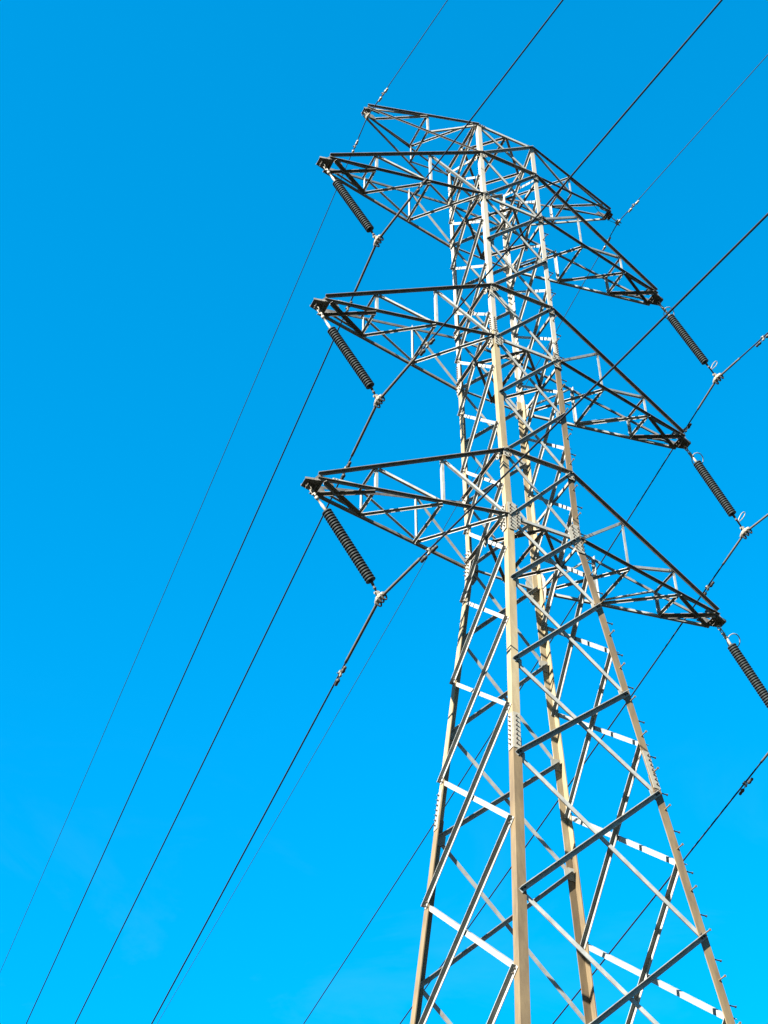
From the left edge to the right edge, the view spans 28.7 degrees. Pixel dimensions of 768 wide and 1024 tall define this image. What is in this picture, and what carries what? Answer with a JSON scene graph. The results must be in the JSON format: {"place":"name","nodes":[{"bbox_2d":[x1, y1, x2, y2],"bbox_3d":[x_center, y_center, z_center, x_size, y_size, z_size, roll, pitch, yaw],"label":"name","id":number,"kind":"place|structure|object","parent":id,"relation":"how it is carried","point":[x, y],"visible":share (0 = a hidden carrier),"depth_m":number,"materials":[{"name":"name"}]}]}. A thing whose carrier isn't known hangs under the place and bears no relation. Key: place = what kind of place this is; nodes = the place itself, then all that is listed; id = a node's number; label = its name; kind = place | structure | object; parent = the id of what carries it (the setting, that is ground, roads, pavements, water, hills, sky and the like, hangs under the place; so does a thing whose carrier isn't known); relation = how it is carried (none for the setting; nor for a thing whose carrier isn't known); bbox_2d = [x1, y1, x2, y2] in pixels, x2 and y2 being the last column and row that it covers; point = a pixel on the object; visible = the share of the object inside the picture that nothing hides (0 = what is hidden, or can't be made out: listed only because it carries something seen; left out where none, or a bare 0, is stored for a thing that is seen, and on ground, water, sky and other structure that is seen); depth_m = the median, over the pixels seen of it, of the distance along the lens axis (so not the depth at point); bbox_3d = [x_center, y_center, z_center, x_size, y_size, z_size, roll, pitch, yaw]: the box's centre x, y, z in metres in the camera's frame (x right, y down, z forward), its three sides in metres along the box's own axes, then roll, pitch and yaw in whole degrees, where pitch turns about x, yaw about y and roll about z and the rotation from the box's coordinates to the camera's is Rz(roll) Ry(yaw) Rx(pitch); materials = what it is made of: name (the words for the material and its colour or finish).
{"place":"outdoors","nodes":[
{"label":"outdoors","id":0,"kind":"place"},
{"bbox_2d":[0,0,767,1023],"label":"sky","id":1,"kind":"structure","parent":0,"point":[165,199],"materials":[{"name":"blue"}]},
{"label":"ground","id":2,"kind":"structure","parent":0,"visible":0},
{"bbox_2d":[301,104,740,1023],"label":"transmission tower","id":3,"kind":"structure","parent":2,"relation":"on","point":[509,518],"depth_m":30.54,"materials":[{"name":"metal"}]},
{"bbox_2d":[0,0,447,971],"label":"earth wire","id":4,"kind":"object","parent":3,"relation":"attached to","point":[230,438],"visible":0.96,"depth_m":45.63,"materials":[{"name":"metal"}]},
{"bbox_2d":[378,88,387,101],"bbox_3d":[-0.032,-10.798,38.781,0.095,0.133,0.462,23,-49,-21],"label":"vibration damper","id":5,"kind":"object","parent":4,"relation":"attached to","point":[383,93],"visible":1,"depth_m":38.78,"materials":[{"name":"metal"}]},
{"bbox_2d":[307,485,387,606],"bbox_3d":[-0.735,0.605,28.454,1.663,2.430,0.332,19,-47,-18],"label":"insulator string","id":6,"kind":"object","parent":3,"relation":"hanging from","point":[349,547],"visible":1,"depth_m":28.36,"materials":[{"name":"grey plastic"}]},
{"bbox_2d":[151,213,767,1023],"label":"conductor","id":7,"kind":"object","parent":6,"relation":"hanging from","point":[417,561],"visible":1,"depth_m":26.55,"materials":[{"name":"metal"}]},
{"bbox_2d":[334,666,346,685],"bbox_3d":[-0.855,3.139,29.010,0.112,0.206,0.541,16,-46,-16],"label":"vibration damper","id":8,"kind":"object","parent":7,"relation":"attached to","point":[340,675],"visible":1,"depth_m":29.01,"materials":[{"name":"metal"}]},
{"bbox_2d":[420,545,437,562],"bbox_3d":[0.789,0.711,26.735,0.112,0.190,0.543,23,-49,-22],"label":"vibration damper","id":9,"kind":"object","parent":7,"relation":"attached to","point":[429,551],"visible":1,"depth_m":26.73,"materials":[{"name":"metal"}]},
{"bbox_2d":[316,306,384,407],"bbox_3d":[-0.761,-3.372,32.300,1.633,2.489,0.332,19,-47,-18],"label":"insulator string","id":10,"kind":"object","parent":3,"relation":"hanging from","point":[351,358],"visible":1,"depth_m":32.17,"materials":[{"name":"grey plastic"}]},
{"bbox_2d":[75,0,722,1023],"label":"conductor","id":11,"kind":"object","parent":10,"relation":"hanging from","point":[371,416],"visible":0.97,"depth_m":31.39,"materials":[{"name":"metal"}]},
{"bbox_2d":[341,461,351,479],"bbox_3d":[-0.844,-0.923,32.754,0.112,0.206,0.541,16,-46,-16],"label":"vibration damper","id":12,"kind":"object","parent":11,"relation":"attached to","point":[347,466],"visible":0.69,"depth_m":32.77,"materials":[{"name":"metal"}]},
{"bbox_2d":[419,338,434,355],"bbox_3d":[0.863,-3.374,30.412,0.112,0.189,0.544,23,-49,-22],"label":"vibration damper","id":13,"kind":"object","parent":11,"relation":"attached to","point":[423,351],"visible":1,"depth_m":30.40,"materials":[{"name":"metal"}]},
{"bbox_2d":[322,163,383,246],"bbox_3d":[-0.788,-7.442,36.237,1.626,2.398,0.332,19,-47,-18],"label":"insulator string","id":14,"kind":"object","parent":3,"relation":"hanging from","point":[354,207],"visible":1,"depth_m":36.09,"materials":[{"name":"grey plastic"}]},
{"bbox_2d":[26,0,562,1023],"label":"conductor","id":15,"kind":"object","parent":14,"relation":"hanging from","point":[288,442],"visible":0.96,"depth_m":38.74,"materials":[{"name":"metal"}]},
{"bbox_2d":[414,178,427,194],"bbox_3d":[0.839,-7.483,34.363,0.112,0.190,0.543,23,-49,-22],"label":"vibration damper","id":16,"kind":"object","parent":15,"relation":"attached to","point":[421,186],"visible":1,"depth_m":34.36,"materials":[{"name":"metal"}]},
{"bbox_2d":[158,55,767,1021],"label":"earth wire","id":17,"kind":"object","parent":3,"relation":"attached to","point":[476,471],"visible":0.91,"depth_m":46.99,"materials":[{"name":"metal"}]},
{"bbox_2d":[657,301,723,384],"bbox_3d":[7.963,-4.452,39.210,1.592,2.484,0.332,19,-47,-18],"label":"insulator string","id":18,"kind":"object","parent":3,"relation":"hanging from","point":[691,344],"visible":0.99,"depth_m":39.12,"materials":[{"name":"grey plastic"}]},
{"bbox_2d":[303,332,767,1023],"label":"conductor","id":19,"kind":"object","parent":18,"relation":"hanging from","point":[549,642],"visible":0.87,"depth_m":43.49,"materials":[{"name":"metal"}]},
{"bbox_2d":[683,423,691,434],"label":"vibration damper","id":20,"kind":"object","parent":19,"relation":"attached to","point":[688,427],"visible":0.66,"depth_m":39.44,"materials":[{"name":"metal"}]},
{"bbox_2d":[756,335,767,346],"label":"vibration damper","id":21,"kind":"object","parent":19,"relation":"attached to","point":[763,339],"visible":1,"depth_m":37.45,"materials":[{"name":"metal"}]},
{"bbox_2d":[684,446,752,538],"bbox_3d":[7.806,-0.491,35.256,1.408,2.427,0.333,19,-47,-18],"label":"insulator string","id":22,"kind":"object","parent":3,"relation":"hanging from","point":[714,488],"visible":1,"depth_m":35.17,"materials":[{"name":"grey plastic"}]},
{"bbox_2d":[400,514,767,1023],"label":"conductor","id":23,"kind":"object","parent":22,"relation":"hanging from","point":[740,539],"visible":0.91,"depth_m":37.82,"materials":[{"name":"metal"}]},
{"bbox_2d":[704,581,714,594],"bbox_3d":[7.672,1.817,35.615,0.112,0.207,0.541,16,-46,-16],"label":"vibration damper","id":24,"kind":"object","parent":23,"relation":"attached to","point":[710,585],"visible":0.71,"depth_m":35.58,"materials":[{"name":"metal"}]},
{"bbox_2d":[717,625,767,707],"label":"insulator string","id":25,"kind":"object","parent":3,"relation":"hanging from","point":[748,670],"visible":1,"depth_m":31.39,"materials":[{"name":"grey ceramic"}]},
{"bbox_2d":[552,752,767,1023],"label":"conductor","id":26,"kind":"object","parent":25,"relation":"attached to","point":[732,798],"visible":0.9,"depth_m":33.49,"materials":[{"name":"metal"}]},
{"bbox_2d":[739,778,752,794],"bbox_3d":[7.611,5.753,31.637,0.112,0.208,0.541,16,-46,-16],"label":"vibration damper","id":27,"kind":"object","parent":26,"relation":"attached to","point":[745,784],"visible":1,"depth_m":31.65,"materials":[{"name":"metal"}]}
]}

